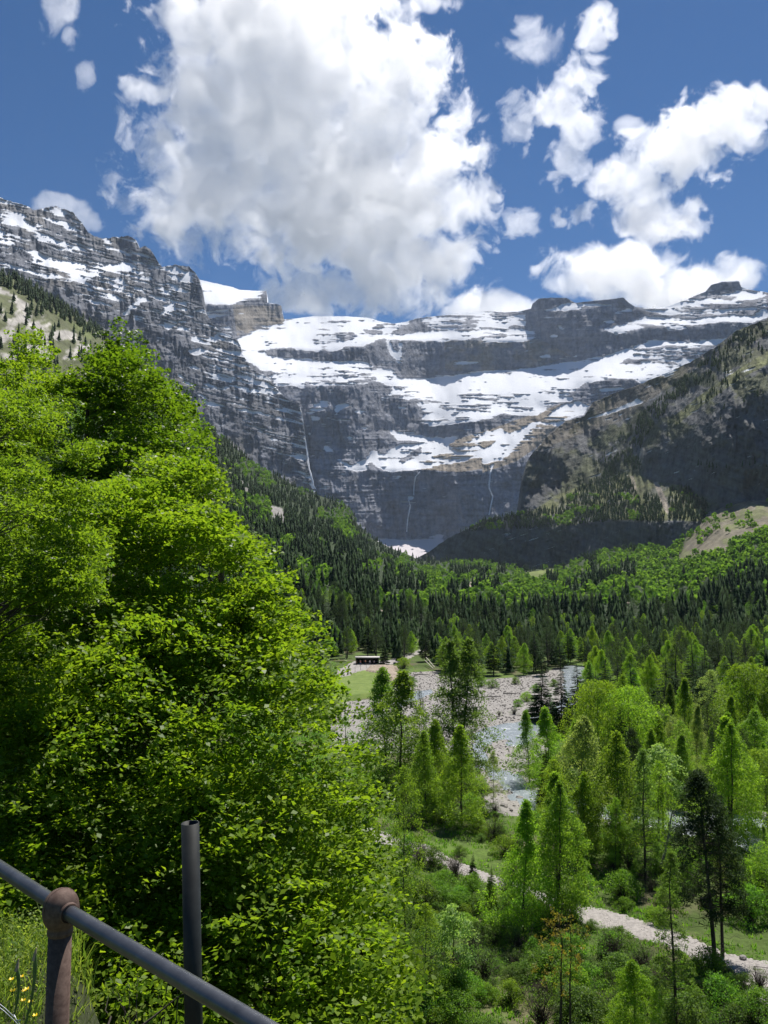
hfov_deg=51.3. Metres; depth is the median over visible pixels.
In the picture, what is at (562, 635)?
broadleaf tree
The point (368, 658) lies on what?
shelter
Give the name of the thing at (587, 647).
conifer tree
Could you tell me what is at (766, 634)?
conifer tree
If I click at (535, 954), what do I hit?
shrub
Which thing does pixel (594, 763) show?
birch tree
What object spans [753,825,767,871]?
birch tree
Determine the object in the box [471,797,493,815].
shrub
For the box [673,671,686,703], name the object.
conifer tree
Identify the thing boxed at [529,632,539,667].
conifer tree
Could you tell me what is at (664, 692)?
conifer tree
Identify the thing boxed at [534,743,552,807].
pine tree
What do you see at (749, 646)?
conifer tree
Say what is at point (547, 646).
conifer tree
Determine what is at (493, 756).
birch tree
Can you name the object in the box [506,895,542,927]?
shrub
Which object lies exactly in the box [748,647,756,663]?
conifer tree
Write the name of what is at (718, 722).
conifer tree
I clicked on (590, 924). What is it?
shrub
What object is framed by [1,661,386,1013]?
thicket
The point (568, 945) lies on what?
shrub
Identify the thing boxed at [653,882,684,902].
shrub
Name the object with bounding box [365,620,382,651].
conifer tree
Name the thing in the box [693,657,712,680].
conifer tree
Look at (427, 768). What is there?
tree
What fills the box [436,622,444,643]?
conifer tree
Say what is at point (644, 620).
conifer tree
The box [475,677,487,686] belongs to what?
shrub
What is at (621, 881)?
shrub
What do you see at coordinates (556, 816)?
tree
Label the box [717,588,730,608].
conifer tree
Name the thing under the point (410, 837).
shrub
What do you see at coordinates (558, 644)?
conifer tree
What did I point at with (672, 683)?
conifer tree
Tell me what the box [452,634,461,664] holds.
broadleaf tree
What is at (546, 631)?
conifer tree
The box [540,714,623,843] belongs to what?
birch tree
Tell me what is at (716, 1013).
shrub
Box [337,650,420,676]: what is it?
path
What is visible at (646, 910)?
shrub
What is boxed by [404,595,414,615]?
conifer tree
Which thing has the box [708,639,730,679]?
conifer tree
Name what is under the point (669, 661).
broadleaf tree
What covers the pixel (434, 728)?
birch tree
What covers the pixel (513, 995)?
shrub
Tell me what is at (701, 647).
broadleaf tree
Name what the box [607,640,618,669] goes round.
conifer tree
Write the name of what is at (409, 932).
shrub
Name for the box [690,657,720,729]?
conifer tree
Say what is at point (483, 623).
conifer tree
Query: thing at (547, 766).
birch tree
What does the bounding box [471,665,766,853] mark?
river
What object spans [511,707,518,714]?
shrub
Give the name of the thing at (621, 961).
shrub
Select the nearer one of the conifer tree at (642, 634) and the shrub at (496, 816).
the shrub at (496, 816)
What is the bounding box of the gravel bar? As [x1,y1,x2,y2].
[330,668,765,846]
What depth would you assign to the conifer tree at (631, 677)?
169.77 m
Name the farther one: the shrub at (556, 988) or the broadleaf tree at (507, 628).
the broadleaf tree at (507, 628)
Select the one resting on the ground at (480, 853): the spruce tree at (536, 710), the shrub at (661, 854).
the shrub at (661, 854)
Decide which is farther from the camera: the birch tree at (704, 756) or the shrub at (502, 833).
the birch tree at (704, 756)
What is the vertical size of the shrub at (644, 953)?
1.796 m
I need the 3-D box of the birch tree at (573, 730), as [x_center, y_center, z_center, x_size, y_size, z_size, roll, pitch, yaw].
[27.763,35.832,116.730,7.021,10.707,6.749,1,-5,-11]
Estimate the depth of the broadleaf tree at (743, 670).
138.02 m
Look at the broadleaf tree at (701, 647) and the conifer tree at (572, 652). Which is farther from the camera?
the conifer tree at (572, 652)
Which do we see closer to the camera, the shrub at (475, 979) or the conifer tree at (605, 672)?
the shrub at (475, 979)
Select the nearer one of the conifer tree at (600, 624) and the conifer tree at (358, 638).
the conifer tree at (600, 624)
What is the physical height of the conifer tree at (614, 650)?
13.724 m
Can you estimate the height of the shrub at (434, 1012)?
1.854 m
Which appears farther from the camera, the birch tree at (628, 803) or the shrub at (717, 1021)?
the birch tree at (628, 803)
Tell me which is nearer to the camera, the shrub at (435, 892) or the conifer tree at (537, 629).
the shrub at (435, 892)
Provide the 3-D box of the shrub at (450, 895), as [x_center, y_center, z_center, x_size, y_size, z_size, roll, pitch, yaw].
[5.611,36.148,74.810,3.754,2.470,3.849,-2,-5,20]
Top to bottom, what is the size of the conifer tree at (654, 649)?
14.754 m
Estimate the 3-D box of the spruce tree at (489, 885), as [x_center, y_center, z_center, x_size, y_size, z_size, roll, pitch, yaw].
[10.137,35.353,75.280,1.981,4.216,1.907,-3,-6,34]
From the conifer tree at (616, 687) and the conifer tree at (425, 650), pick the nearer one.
the conifer tree at (616, 687)
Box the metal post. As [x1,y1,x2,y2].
[181,820,202,1023]
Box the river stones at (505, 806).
[331,667,764,854]
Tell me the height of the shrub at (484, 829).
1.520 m
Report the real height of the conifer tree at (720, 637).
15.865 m
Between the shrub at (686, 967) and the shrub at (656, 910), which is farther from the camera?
the shrub at (656, 910)
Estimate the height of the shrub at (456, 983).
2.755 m
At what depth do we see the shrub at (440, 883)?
77.02 m
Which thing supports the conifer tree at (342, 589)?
on the hillside
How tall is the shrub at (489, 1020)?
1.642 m
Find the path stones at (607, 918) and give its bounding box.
[360,826,752,972]
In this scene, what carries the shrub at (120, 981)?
on the ground at (480, 853)
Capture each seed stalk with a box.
[13,959,20,1015]
[25,947,37,1023]
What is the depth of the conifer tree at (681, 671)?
231.82 m
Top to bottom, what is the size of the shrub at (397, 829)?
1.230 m
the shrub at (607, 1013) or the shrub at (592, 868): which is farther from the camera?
the shrub at (592, 868)
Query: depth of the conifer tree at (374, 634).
345.62 m
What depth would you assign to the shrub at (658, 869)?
84.48 m
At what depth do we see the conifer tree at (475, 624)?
345.29 m
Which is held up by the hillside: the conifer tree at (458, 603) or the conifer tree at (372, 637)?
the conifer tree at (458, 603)
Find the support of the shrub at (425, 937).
on the ground at (480, 853)
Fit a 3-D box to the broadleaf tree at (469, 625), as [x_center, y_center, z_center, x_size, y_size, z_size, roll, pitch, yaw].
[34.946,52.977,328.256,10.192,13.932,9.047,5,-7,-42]
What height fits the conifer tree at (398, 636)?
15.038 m
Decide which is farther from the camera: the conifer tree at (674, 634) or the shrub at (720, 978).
the conifer tree at (674, 634)
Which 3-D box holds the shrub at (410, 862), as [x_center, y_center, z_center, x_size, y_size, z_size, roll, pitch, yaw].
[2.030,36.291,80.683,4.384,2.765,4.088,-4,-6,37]
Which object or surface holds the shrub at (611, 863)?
on the ground at (480, 853)
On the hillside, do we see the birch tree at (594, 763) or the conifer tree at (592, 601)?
the conifer tree at (592, 601)
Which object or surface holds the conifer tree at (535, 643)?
on the ground at (480, 853)
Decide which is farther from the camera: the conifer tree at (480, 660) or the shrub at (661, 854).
the conifer tree at (480, 660)
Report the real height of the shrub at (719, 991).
2.675 m
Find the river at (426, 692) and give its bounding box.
[400,689,432,704]
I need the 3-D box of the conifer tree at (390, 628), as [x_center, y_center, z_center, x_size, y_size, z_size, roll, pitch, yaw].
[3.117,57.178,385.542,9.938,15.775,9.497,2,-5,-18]
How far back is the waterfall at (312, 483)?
4056.95 m
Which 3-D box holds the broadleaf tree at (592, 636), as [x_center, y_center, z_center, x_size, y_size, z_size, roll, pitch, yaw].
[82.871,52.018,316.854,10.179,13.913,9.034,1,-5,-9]
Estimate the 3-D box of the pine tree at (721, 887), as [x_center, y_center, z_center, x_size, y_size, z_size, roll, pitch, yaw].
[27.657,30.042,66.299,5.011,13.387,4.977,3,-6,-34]
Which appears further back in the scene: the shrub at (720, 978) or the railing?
the shrub at (720, 978)
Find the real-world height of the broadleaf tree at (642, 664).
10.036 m
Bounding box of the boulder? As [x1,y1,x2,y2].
[739,955,746,959]
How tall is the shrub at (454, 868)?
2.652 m
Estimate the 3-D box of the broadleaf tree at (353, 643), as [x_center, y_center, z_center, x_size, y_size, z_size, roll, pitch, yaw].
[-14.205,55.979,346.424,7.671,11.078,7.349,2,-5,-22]
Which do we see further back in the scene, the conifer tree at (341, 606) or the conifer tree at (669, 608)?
the conifer tree at (669, 608)
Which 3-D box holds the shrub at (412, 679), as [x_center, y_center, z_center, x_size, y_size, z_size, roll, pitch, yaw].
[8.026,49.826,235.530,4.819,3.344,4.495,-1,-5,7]
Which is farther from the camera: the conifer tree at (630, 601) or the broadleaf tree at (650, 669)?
the conifer tree at (630, 601)
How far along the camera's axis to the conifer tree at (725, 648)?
248.42 m
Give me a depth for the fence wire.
2.81 m
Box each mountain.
[0,197,314,493]
[200,280,767,557]
[417,318,767,568]
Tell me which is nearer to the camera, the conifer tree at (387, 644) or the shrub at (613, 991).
the shrub at (613, 991)
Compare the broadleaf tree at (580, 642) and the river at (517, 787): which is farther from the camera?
the broadleaf tree at (580, 642)
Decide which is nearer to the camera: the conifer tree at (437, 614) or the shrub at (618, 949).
the shrub at (618, 949)
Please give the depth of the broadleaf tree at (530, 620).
433.45 m
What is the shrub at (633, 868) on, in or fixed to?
on the ground at (480, 853)
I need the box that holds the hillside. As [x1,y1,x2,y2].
[0,275,767,660]
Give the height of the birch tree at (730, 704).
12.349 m
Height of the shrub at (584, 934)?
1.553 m
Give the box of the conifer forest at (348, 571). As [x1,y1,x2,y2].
[0,267,767,674]
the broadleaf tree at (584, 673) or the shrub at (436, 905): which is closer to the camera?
the shrub at (436, 905)
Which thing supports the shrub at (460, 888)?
on the ground at (480, 853)
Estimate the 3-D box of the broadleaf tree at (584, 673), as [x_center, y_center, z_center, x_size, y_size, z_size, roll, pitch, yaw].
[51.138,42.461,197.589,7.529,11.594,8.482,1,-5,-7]
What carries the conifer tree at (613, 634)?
on the ground at (480, 853)
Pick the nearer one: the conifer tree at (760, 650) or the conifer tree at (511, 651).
the conifer tree at (760, 650)
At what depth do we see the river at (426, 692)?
218.47 m
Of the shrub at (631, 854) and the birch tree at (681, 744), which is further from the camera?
the birch tree at (681, 744)
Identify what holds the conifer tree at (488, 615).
on the hillside
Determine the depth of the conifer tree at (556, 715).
161.30 m
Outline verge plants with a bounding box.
[382,831,766,1010]
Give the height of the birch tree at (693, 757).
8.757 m
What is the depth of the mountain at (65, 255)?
3726.07 m
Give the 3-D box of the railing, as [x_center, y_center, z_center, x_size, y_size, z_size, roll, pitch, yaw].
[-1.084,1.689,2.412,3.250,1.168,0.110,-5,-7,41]
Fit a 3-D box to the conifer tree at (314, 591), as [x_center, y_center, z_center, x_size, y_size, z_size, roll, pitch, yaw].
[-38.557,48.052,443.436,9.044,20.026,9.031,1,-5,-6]
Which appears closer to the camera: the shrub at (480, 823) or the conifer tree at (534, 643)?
the shrub at (480, 823)
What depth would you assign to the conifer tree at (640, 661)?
191.68 m
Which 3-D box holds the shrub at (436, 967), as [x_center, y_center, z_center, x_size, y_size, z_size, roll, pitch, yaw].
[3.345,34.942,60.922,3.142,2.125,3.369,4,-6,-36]
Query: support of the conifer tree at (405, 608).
on the hillside
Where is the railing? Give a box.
[0,859,278,1023]
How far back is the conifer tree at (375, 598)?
490.21 m
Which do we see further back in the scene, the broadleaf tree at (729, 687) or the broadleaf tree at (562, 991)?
the broadleaf tree at (729, 687)
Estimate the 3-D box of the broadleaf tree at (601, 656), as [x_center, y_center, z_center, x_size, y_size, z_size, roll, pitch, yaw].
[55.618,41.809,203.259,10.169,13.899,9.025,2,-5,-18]
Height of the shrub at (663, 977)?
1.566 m
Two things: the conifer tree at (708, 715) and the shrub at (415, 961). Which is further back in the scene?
the conifer tree at (708, 715)
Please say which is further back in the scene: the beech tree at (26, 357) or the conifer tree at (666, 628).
the conifer tree at (666, 628)
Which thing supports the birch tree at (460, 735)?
on the ground at (480, 853)
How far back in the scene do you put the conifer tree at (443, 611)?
452.20 m
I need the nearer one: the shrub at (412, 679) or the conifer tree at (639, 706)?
the conifer tree at (639, 706)
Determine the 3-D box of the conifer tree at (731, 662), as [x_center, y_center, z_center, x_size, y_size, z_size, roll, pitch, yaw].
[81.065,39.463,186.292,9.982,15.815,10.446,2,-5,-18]
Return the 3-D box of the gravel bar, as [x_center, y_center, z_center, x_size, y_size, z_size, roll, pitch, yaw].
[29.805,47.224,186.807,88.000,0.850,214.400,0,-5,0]
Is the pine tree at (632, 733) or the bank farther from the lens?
the bank
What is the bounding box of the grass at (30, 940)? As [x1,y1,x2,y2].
[0,904,117,1023]
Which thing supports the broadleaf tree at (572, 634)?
on the ground at (480, 853)
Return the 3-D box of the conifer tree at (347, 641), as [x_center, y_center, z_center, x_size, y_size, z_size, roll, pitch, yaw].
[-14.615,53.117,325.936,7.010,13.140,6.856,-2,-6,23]
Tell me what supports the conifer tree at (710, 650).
on the ground at (480, 853)
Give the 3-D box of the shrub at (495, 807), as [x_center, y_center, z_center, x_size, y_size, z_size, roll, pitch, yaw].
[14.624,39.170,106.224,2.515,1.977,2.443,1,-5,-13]
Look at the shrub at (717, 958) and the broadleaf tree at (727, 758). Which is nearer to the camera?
the shrub at (717, 958)
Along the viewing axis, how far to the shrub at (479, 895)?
75.51 m
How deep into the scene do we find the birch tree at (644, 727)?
130.31 m
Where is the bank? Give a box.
[366,664,398,680]
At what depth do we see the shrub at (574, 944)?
64.83 m
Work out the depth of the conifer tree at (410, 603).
457.76 m
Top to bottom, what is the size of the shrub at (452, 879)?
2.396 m
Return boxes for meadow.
[297,670,383,710]
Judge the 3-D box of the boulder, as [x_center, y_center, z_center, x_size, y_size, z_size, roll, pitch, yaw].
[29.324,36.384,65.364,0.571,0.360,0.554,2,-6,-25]
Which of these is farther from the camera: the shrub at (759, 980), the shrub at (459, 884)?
the shrub at (459, 884)
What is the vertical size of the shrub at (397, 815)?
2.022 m
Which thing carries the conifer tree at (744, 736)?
on the ground at (480, 853)
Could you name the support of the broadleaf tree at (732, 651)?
on the ground at (480, 853)
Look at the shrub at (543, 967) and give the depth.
60.98 m
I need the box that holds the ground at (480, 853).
[0,485,767,1023]
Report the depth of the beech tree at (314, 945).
10.85 m
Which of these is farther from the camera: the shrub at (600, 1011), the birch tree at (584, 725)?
the birch tree at (584, 725)
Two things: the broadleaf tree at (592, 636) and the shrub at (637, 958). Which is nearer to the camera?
the shrub at (637, 958)
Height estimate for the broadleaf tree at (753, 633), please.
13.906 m
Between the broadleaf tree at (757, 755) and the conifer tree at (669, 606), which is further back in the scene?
the conifer tree at (669, 606)
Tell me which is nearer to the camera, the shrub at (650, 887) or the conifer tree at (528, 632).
the shrub at (650, 887)
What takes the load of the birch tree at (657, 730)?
on the ground at (480, 853)
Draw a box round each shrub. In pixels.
[91,921,183,1023]
[92,976,208,1023]
[383,896,400,914]
[384,876,420,900]
[388,802,410,817]
[390,827,403,837]
[393,785,416,802]
[393,860,424,891]
[394,657,412,668]
[394,985,446,1023]
[396,834,423,854]
[400,977,449,1023]
[401,879,445,909]
[401,927,420,946]
[402,904,437,934]
[404,949,423,979]
[405,811,423,829]
[405,840,434,864]
[406,876,417,894]
[408,925,456,967]
[409,676,417,686]
[412,789,448,818]
[412,958,446,982]
[413,943,444,975]
[417,845,448,872]
[423,872,438,884]
[423,1005,457,1023]
[425,879,452,898]
[428,809,449,826]
[428,869,460,894]
[428,884,461,910]
[428,986,489,1023]
[429,901,445,914]
[431,938,479,976]
[436,966,476,1015]
[441,782,460,805]
[441,800,457,815]
[441,852,469,878]
[441,890,472,910]
[446,970,488,1007]
[450,885,472,904]
[453,845,467,856]
[454,903,474,916]
[454,924,487,960]
[457,877,482,889]
[457,911,479,929]
[458,792,478,805]
[459,871,496,896]
[462,803,482,819]
[462,941,483,969]
[464,893,496,916]
[466,890,490,907]
[467,819,488,834]
[468,920,488,938]
[470,942,508,979]
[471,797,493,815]
[473,981,500,1004]
[473,1015,496,1023]
[474,833,485,843]
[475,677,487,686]
[475,917,510,949]
[477,912,488,921]
[479,812,511,844]
[480,973,501,995]
[482,827,492,840]
[485,799,500,814]
[485,909,520,940]
[487,678,499,688]
[488,834,520,859]
[488,976,530,1012]
[489,810,502,820]
[489,957,505,975]
[490,827,510,841]
[491,886,520,911]
[493,913,533,958]
[495,869,515,903]
[498,859,521,879]
[498,964,526,984]
[503,944,529,972]
[504,829,524,851]
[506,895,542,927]
[508,980,568,1023]
[510,958,539,985]
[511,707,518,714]
[512,677,520,684]
[513,699,524,706]
[517,984,528,1002]
[518,935,544,959]
[519,941,562,984]
[520,690,531,701]
[524,911,545,933]
[528,945,582,986]
[528,977,552,997]
[529,683,540,691]
[532,811,541,827]
[536,911,563,940]
[539,897,585,939]
[540,931,592,963]
[541,960,590,1005]
[545,978,577,1011]
[548,679,557,686]
[549,980,603,1023]
[550,931,591,964]
[553,984,614,1023]
[555,905,585,923]
[565,911,583,925]
[565,960,608,992]
[572,886,592,901]
[573,949,604,980]
[574,872,599,893]
[574,923,594,947]
[582,918,600,932]
[584,976,644,1016]
[585,1002,609,1023]
[587,865,598,874]
[588,921,634,960]
[592,950,639,987]
[594,928,633,957]
[596,967,641,1002]
[596,1006,617,1023]
[597,968,613,990]
[599,867,644,908]
[600,854,620,870]
[601,1006,647,1023]
[602,925,636,946]
[605,983,631,1001]
[609,887,629,901]
[611,896,635,914]
[616,843,641,870]
[616,963,666,1005]
[619,940,655,967]
[622,844,642,860]
[628,859,654,877]
[632,938,657,963]
[637,961,669,990]
[642,878,656,891]
[643,905,675,926]
[644,906,658,916]
[647,861,662,874]
[650,847,676,868]
[650,957,677,976]
[650,965,668,983]
[652,893,668,906]
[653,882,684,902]
[655,857,670,874]
[656,1009,666,1023]
[657,979,711,1015]
[659,969,709,1001]
[660,990,711,1023]
[666,863,695,886]
[666,1006,722,1023]
[674,846,696,856]
[676,964,705,982]
[678,879,699,896]
[679,989,722,1022]
[681,944,732,990]
[691,998,749,1023]
[693,855,711,871]
[698,969,742,1018]
[698,970,745,1021]
[708,1006,729,1022]
[713,1001,754,1023]
[721,972,747,994]
[721,984,767,1023]
[723,882,767,933]
[726,986,767,1023]
[731,972,758,992]
[739,853,767,898]
[745,961,767,991]
[747,871,767,888]
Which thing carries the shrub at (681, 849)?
on the ground at (480, 853)
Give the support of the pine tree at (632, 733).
on the ground at (480, 853)
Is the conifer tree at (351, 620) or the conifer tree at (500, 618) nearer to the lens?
the conifer tree at (351, 620)
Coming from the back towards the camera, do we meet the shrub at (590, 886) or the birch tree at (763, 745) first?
the birch tree at (763, 745)
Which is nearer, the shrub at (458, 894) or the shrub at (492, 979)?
the shrub at (492, 979)
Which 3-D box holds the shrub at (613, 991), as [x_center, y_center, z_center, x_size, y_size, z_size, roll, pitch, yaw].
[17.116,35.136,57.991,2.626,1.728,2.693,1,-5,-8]
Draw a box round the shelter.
[355,656,379,663]
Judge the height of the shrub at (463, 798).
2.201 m
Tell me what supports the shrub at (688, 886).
on the ground at (480, 853)
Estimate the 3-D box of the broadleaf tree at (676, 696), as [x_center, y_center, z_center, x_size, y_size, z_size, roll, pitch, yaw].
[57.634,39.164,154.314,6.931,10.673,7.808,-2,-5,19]
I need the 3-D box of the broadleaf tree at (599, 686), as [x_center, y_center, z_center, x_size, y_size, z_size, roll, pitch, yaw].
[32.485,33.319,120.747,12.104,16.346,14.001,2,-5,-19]
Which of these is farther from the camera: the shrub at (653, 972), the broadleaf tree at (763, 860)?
the broadleaf tree at (763, 860)
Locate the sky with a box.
[0,0,767,323]
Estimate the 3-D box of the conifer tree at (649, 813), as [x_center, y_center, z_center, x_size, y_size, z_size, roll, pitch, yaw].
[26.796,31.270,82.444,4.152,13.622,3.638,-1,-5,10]
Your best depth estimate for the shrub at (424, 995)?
54.74 m
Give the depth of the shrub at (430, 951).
62.47 m
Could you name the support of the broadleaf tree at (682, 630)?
on the ground at (480, 853)
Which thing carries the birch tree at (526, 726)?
on the ground at (480, 853)
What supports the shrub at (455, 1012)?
on the ground at (480, 853)
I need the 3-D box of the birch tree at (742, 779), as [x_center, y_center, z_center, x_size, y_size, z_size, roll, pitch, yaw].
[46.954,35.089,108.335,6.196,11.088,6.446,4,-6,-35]
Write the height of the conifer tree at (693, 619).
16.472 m
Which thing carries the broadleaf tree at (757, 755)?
on the ground at (480, 853)
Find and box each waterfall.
[300,408,315,488]
[406,500,410,531]
[488,465,492,514]
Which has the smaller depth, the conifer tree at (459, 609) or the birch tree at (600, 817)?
the birch tree at (600, 817)
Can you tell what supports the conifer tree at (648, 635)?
on the ground at (480, 853)
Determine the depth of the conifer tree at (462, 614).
480.33 m
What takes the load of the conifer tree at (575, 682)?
on the ground at (480, 853)
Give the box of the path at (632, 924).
[363,828,767,1003]
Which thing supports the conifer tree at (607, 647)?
on the ground at (480, 853)
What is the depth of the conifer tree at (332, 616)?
385.34 m
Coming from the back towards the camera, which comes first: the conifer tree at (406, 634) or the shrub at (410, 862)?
the conifer tree at (406, 634)
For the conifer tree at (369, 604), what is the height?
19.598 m
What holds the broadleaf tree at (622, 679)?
on the ground at (480, 853)
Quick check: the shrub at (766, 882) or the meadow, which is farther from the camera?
the meadow
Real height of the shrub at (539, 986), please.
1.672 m
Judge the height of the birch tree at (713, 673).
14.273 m
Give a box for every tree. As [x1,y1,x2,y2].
[0,326,100,837]
[0,375,120,648]
[0,449,445,1023]
[21,316,222,863]
[297,571,307,598]
[309,583,320,607]
[313,588,324,613]
[317,594,329,618]
[321,599,329,622]
[323,606,334,625]
[328,581,339,605]
[332,625,342,644]
[333,593,348,617]
[334,593,351,619]
[334,601,350,629]
[335,579,345,601]
[339,628,355,657]
[340,627,352,659]
[345,630,358,653]
[345,666,417,784]
[346,583,357,608]
[346,594,353,608]
[346,607,354,632]
[349,669,438,795]
[350,601,364,626]
[354,623,362,650]
[356,582,364,604]
[358,620,377,655]
[362,597,374,619]
[362,617,373,648]
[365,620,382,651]
[369,593,378,616]
[369,623,384,655]
[370,623,379,650]
[377,644,389,664]
[378,631,392,653]
[379,765,432,943]
[381,601,392,621]
[384,617,395,641]
[391,625,403,651]
[397,635,409,656]
[398,623,413,648]
[398,627,410,656]
[398,730,455,823]
[401,600,412,619]
[401,620,415,653]
[402,902,457,1000]
[403,631,418,653]
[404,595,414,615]
[404,602,417,622]
[408,637,527,788]
[412,886,420,905]
[413,718,465,808]
[414,690,426,757]
[416,601,425,626]
[417,597,425,623]
[418,626,433,659]
[418,725,455,783]
[423,724,493,828]
[424,628,432,654]
[425,612,434,632]
[425,616,433,641]
[429,903,479,1002]
[431,603,441,624]
[434,636,448,670]
[435,632,448,665]
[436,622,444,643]
[437,623,451,657]
[438,603,444,620]
[446,597,455,617]
[450,627,460,640]
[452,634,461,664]
[453,595,460,615]
[455,600,462,619]
[457,618,467,636]
[458,621,470,647]
[460,601,466,625]
[465,624,477,640]
[466,598,474,619]
[467,626,483,654]
[468,854,478,883]
[470,622,483,636]
[470,632,484,671]
[470,798,565,941]
[471,599,483,627]
[471,630,485,670]
[478,598,490,624]
[479,616,487,646]
[479,751,509,804]
[482,628,496,663]
[482,633,489,655]
[483,634,504,674]
[483,641,500,669]
[484,865,500,910]
[486,624,501,656]
[487,612,501,635]
[488,597,497,623]
[495,636,511,668]
[497,601,503,626]
[501,631,516,671]
[503,625,513,646]
[503,632,516,659]
[503,771,601,927]
[505,709,545,783]
[507,603,517,619]
[510,636,522,666]
[514,634,524,665]
[515,642,533,674]
[516,626,528,649]
[522,627,531,649]
[524,630,545,670]
[524,631,543,672]
[524,705,576,803]
[525,616,534,626]
[525,668,555,722]
[529,624,543,659]
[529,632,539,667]
[530,620,544,645]
[530,907,590,1023]
[533,648,549,673]
[533,759,579,839]
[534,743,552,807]
[536,627,557,666]
[539,914,596,1023]
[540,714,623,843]
[540,756,572,811]
[541,617,555,636]
[541,623,557,664]
[542,627,557,658]
[548,662,573,735]
[550,633,561,661]
[550,634,569,668]
[554,604,560,629]
[554,630,571,657]
[557,624,577,662]
[559,629,581,662]
[559,679,644,784]
[559,695,593,753]
[564,663,582,718]
[564,771,612,860]
[565,720,599,783]
[571,790,605,834]
[573,679,595,734]
[575,637,584,658]
[575,660,598,692]
[575,666,600,725]
[576,637,591,662]
[581,603,592,621]
[581,645,607,679]
[582,642,591,663]
[582,730,667,865]
[584,626,598,650]
[587,593,594,615]
[587,649,616,692]
[587,684,674,787]
[588,749,602,786]
[594,617,606,637]
[594,665,641,724]
[596,649,613,693]
[596,661,614,729]
[599,633,613,670]
[599,797,635,871]
[599,958,666,1023]
[603,625,620,656]
[603,630,618,662]
[604,646,615,674]
[604,674,642,731]
[605,707,638,796]
[606,773,640,826]
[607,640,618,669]
[610,642,624,673]
[610,646,630,685]
[610,656,626,679]
[611,653,645,691]
[614,647,631,668]
[616,637,636,672]
[616,727,647,804]
[617,750,646,830]
[620,637,633,656]
[621,622,633,641]
[622,594,633,616]
[624,748,663,882]
[625,668,652,709]
[626,660,645,718]
[627,693,646,722]
[628,618,641,635]
[628,636,639,663]
[628,710,642,740]
[629,598,639,619]
[631,645,664,706]
[632,655,667,711]
[633,624,650,656]
[634,630,647,652]
[634,711,655,746]
[634,743,687,829]
[636,655,648,684]
[637,728,682,800]
[639,618,650,641]
[639,759,683,855]
[640,652,670,699]
[640,706,689,760]
[640,781,675,854]
[644,631,654,647]
[644,716,684,789]
[649,630,660,655]
[649,657,678,713]
[650,848,698,1023]
[651,599,666,621]
[651,628,661,656]
[652,676,677,714]
[654,637,666,670]
[655,629,669,654]
[655,638,664,660]
[656,810,675,867]
[657,640,678,679]
[658,649,689,687]
[659,722,677,755]
[659,735,706,789]
[660,625,671,641]
[660,629,671,647]
[661,683,683,745]
[662,641,695,691]
[662,733,695,805]
[662,768,750,964]
[662,786,676,826]
[663,601,672,622]
[664,596,673,618]
[664,720,700,797]
[665,602,675,621]
[669,677,702,767]
[670,625,686,645]
[671,617,679,640]
[671,630,680,643]
[672,643,684,678]
[672,715,767,851]
[673,618,685,642]
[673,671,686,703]
[674,630,687,655]
[674,687,698,734]
[675,850,700,885]
[676,645,692,675]
[680,639,706,692]
[680,692,696,735]
[681,637,689,656]
[682,631,693,652]
[682,638,709,678]
[682,642,706,681]
[687,596,700,612]
[687,616,702,634]
[688,704,712,770]
[689,661,706,701]
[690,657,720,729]
[690,791,751,956]
[692,622,701,637]
[692,669,735,729]
[693,629,704,650]
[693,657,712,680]
[693,666,712,711]
[694,654,718,693]
[696,646,715,679]
[698,702,718,766]
[699,725,718,783]
[700,631,717,663]
[701,659,715,696]
[701,815,734,863]
[702,662,767,754]
[702,686,724,732]
[703,697,717,735]
[703,725,720,784]
[706,606,712,624]
[707,624,722,647]
[707,629,721,663]
[708,638,716,668]
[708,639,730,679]
[710,634,726,674]
[712,635,737,665]
[713,676,739,721]
[714,730,756,810]
[715,656,731,680]
[715,695,743,739]
[716,647,739,700]
[716,712,746,771]
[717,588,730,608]
[717,620,726,634]
[718,638,745,670]
[721,624,735,640]
[721,639,739,665]
[721,675,758,720]
[723,747,767,837]
[724,619,741,640]
[724,623,740,654]
[725,632,741,661]
[727,592,737,614]
[730,647,746,666]
[734,666,767,742]
[736,698,749,729]
[736,708,767,782]
[737,622,748,643]
[738,705,763,750]
[738,728,752,795]
[739,639,750,662]
[740,630,756,663]
[741,627,756,653]
[742,635,762,662]
[744,616,761,635]
[745,595,753,614]
[746,656,759,676]
[746,688,767,746]
[747,824,767,900]
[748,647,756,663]
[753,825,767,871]
[754,628,767,649]
[754,742,767,804]
[754,851,767,887]
[756,640,767,667]
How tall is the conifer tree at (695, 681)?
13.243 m
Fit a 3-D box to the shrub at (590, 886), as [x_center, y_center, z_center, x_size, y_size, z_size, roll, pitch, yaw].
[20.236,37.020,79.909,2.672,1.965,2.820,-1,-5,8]
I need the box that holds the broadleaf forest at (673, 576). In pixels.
[5,401,767,703]
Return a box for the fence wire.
[0,1004,20,1023]
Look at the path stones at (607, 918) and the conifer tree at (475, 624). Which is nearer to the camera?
the path stones at (607, 918)
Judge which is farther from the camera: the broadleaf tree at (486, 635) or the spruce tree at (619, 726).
the broadleaf tree at (486, 635)
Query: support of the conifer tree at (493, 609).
on the hillside
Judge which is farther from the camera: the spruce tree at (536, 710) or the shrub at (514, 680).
the shrub at (514, 680)
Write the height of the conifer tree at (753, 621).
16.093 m
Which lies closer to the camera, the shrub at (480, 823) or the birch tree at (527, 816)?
the birch tree at (527, 816)
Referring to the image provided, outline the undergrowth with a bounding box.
[116,729,766,1023]
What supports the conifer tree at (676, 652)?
on the ground at (480, 853)
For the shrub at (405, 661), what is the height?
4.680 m
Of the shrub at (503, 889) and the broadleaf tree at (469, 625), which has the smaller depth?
the shrub at (503, 889)
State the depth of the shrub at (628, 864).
85.56 m
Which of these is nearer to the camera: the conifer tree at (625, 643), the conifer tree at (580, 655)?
the conifer tree at (625, 643)

